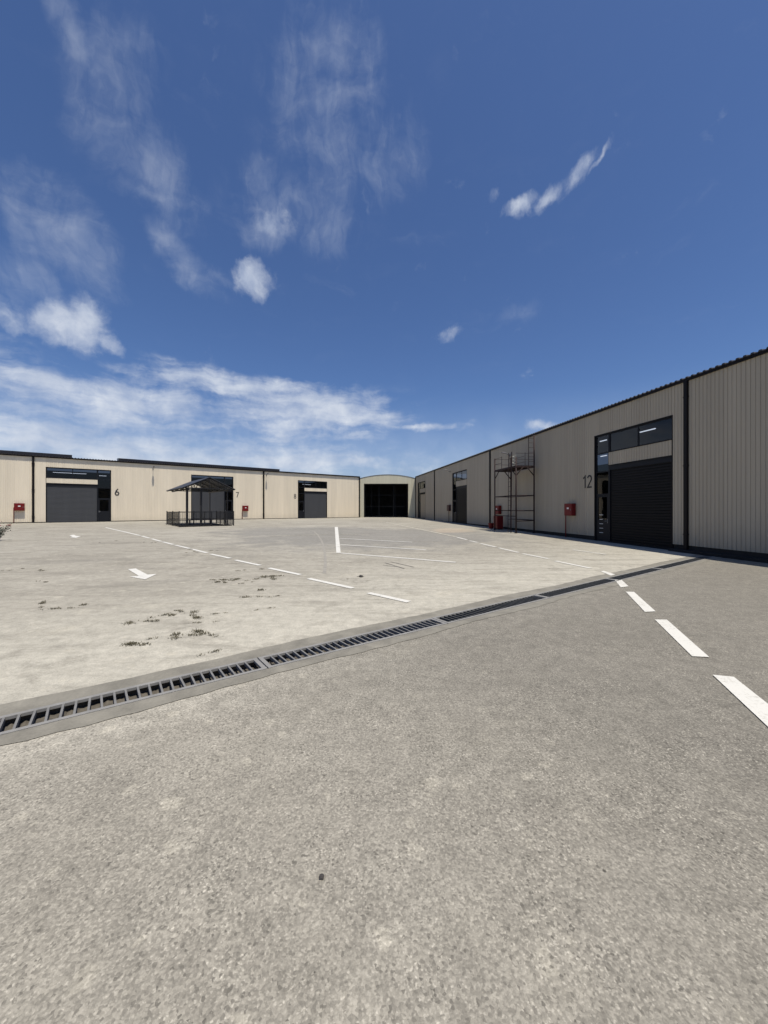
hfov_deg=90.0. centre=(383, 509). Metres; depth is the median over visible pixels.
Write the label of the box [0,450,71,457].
roof panel strip
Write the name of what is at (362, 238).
sky
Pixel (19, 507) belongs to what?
fire cabinet
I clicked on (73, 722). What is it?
drain edging
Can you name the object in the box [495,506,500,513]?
fire cabinet
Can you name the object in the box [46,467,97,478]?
strip window
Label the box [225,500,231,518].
entrance door
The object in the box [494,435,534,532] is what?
scaffold tower
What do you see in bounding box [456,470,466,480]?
strip window
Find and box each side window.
[98,470,110,521]
[225,477,232,511]
[298,481,303,501]
[418,483,419,517]
[453,473,455,500]
[596,433,608,541]
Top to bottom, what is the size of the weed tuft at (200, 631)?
0.021 m
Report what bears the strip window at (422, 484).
in the warehouse at (681, 465)
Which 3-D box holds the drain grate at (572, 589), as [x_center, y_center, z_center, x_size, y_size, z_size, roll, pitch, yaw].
[4.037,1.609,7.879,2.838,0.037,0.336,0,0,-36]
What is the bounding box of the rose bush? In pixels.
[0,521,11,537]
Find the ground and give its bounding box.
[0,515,767,1023]
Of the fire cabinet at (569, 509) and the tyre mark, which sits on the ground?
the tyre mark
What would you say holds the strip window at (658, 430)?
in the warehouse at (681, 465)
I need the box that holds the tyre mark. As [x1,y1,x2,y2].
[314,531,326,572]
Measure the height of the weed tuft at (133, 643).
0.022 m
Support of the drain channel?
on the ground
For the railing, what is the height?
1.190 m
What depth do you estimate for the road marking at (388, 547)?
15.23 m
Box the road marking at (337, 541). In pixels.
[335,527,340,552]
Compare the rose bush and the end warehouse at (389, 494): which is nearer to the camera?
the rose bush
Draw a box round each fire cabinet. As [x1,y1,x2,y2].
[13,503,24,522]
[242,506,247,518]
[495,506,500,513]
[564,503,575,536]
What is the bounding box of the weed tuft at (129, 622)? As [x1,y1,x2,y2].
[120,619,159,624]
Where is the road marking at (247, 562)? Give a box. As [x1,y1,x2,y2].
[235,560,259,564]
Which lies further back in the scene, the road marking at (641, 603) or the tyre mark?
the tyre mark
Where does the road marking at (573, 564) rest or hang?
on the ground
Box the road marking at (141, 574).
[128,568,154,578]
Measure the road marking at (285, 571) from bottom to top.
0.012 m
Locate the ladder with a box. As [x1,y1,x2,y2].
[508,452,511,523]
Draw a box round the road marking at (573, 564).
[556,561,589,567]
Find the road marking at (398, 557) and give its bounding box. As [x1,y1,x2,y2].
[343,553,450,561]
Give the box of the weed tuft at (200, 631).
[189,628,210,634]
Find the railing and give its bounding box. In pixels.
[166,511,233,526]
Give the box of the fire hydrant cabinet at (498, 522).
[495,516,502,529]
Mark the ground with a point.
(552, 813)
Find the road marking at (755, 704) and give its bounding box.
[714,675,767,725]
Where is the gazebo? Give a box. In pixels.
[166,477,234,526]
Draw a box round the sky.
[0,0,767,477]
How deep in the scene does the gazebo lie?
31.19 m
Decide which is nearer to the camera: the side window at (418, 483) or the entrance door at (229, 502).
the entrance door at (229, 502)
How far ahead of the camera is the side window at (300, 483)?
51.10 m
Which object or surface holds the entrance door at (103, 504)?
in the warehouse at (48, 489)
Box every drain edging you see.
[0,555,703,715]
[0,557,720,744]
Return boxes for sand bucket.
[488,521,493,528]
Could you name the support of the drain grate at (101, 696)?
in the drain channel
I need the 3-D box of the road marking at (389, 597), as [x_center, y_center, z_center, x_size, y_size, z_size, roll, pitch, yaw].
[0.069,1.579,6.900,0.979,0.008,0.130,0,0,43]
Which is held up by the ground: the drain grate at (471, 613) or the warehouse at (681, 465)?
the warehouse at (681, 465)
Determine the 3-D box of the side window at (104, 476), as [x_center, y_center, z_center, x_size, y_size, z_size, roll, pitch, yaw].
[-27.529,-1.292,37.774,1.050,5.055,0.060,0,0,-39]
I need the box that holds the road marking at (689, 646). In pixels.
[655,619,708,656]
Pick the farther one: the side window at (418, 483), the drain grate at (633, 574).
the side window at (418, 483)
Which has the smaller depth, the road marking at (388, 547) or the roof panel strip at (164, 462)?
the road marking at (388, 547)
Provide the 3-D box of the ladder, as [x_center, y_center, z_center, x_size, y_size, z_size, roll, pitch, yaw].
[8.032,-1.057,24.502,0.110,5.131,0.443,0,0,-9]
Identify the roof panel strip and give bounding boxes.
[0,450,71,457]
[117,458,279,470]
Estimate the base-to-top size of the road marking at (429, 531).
0.114 m
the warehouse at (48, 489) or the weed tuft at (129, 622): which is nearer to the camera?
the weed tuft at (129, 622)
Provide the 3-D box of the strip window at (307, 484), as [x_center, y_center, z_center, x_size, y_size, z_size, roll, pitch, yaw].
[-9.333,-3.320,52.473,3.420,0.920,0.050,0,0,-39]
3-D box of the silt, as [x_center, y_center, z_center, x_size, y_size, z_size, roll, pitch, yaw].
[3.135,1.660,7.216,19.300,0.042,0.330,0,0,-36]
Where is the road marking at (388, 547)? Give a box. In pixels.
[351,545,424,549]
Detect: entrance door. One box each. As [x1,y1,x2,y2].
[98,499,109,521]
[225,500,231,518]
[298,501,303,517]
[453,501,455,521]
[597,495,607,541]
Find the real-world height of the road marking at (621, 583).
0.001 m
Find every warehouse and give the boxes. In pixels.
[0,453,359,522]
[360,474,414,516]
[415,347,767,562]
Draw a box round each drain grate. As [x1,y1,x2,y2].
[0,658,266,734]
[258,618,447,668]
[432,594,548,622]
[534,578,618,597]
[606,568,664,579]
[651,556,712,568]
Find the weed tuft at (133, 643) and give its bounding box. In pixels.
[122,641,150,645]
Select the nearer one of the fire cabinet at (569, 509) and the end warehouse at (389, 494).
the fire cabinet at (569, 509)
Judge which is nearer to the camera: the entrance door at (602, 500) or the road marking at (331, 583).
the road marking at (331, 583)
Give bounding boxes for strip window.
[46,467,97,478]
[191,475,224,483]
[304,481,326,487]
[420,481,424,488]
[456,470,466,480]
[609,416,671,451]
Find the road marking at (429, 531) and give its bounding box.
[396,524,456,536]
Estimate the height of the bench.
0.470 m
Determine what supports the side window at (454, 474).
in the warehouse at (681, 465)
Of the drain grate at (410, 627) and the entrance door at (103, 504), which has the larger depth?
the entrance door at (103, 504)
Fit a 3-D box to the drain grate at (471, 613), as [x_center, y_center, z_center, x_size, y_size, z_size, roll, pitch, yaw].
[1.841,1.609,6.265,2.588,0.037,0.336,0,0,-36]
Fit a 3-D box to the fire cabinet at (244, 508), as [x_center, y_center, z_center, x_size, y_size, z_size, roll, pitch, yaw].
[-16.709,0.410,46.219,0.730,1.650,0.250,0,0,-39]
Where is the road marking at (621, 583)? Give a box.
[615,580,627,586]
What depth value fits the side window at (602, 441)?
18.62 m
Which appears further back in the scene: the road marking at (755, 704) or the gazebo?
the gazebo
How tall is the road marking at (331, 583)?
0.012 m
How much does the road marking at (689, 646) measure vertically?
0.001 m
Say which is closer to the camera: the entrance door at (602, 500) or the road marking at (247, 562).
the road marking at (247, 562)
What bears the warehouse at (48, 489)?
on the ground
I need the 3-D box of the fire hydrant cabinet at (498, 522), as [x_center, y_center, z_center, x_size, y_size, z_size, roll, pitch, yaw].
[8.379,0.974,28.168,0.456,1.020,0.660,0,0,-9]
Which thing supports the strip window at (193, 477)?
in the warehouse at (48, 489)
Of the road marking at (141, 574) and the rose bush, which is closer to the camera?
the road marking at (141, 574)
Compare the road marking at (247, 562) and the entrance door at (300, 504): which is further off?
the entrance door at (300, 504)
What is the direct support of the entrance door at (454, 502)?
in the warehouse at (681, 465)
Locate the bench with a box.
[188,519,212,524]
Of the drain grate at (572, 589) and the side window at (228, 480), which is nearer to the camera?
the drain grate at (572, 589)
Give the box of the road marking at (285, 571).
[268,568,300,574]
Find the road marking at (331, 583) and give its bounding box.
[308,578,354,587]
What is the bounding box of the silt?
[1,622,438,731]
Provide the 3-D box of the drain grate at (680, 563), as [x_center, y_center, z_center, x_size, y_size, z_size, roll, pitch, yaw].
[9.174,1.609,11.654,4.488,0.037,0.336,0,0,-36]
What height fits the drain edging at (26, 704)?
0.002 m
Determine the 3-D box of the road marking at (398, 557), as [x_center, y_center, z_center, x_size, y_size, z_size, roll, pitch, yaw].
[0.299,1.543,12.320,4.158,0.033,0.140,0,0,30]
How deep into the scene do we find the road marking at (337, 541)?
17.98 m
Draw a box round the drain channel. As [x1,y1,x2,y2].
[3,621,432,726]
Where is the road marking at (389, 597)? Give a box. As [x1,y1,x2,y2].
[367,592,409,601]
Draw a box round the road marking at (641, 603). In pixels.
[627,592,654,611]
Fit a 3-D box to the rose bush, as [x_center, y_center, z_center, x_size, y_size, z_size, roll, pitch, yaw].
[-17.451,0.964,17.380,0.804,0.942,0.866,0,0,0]

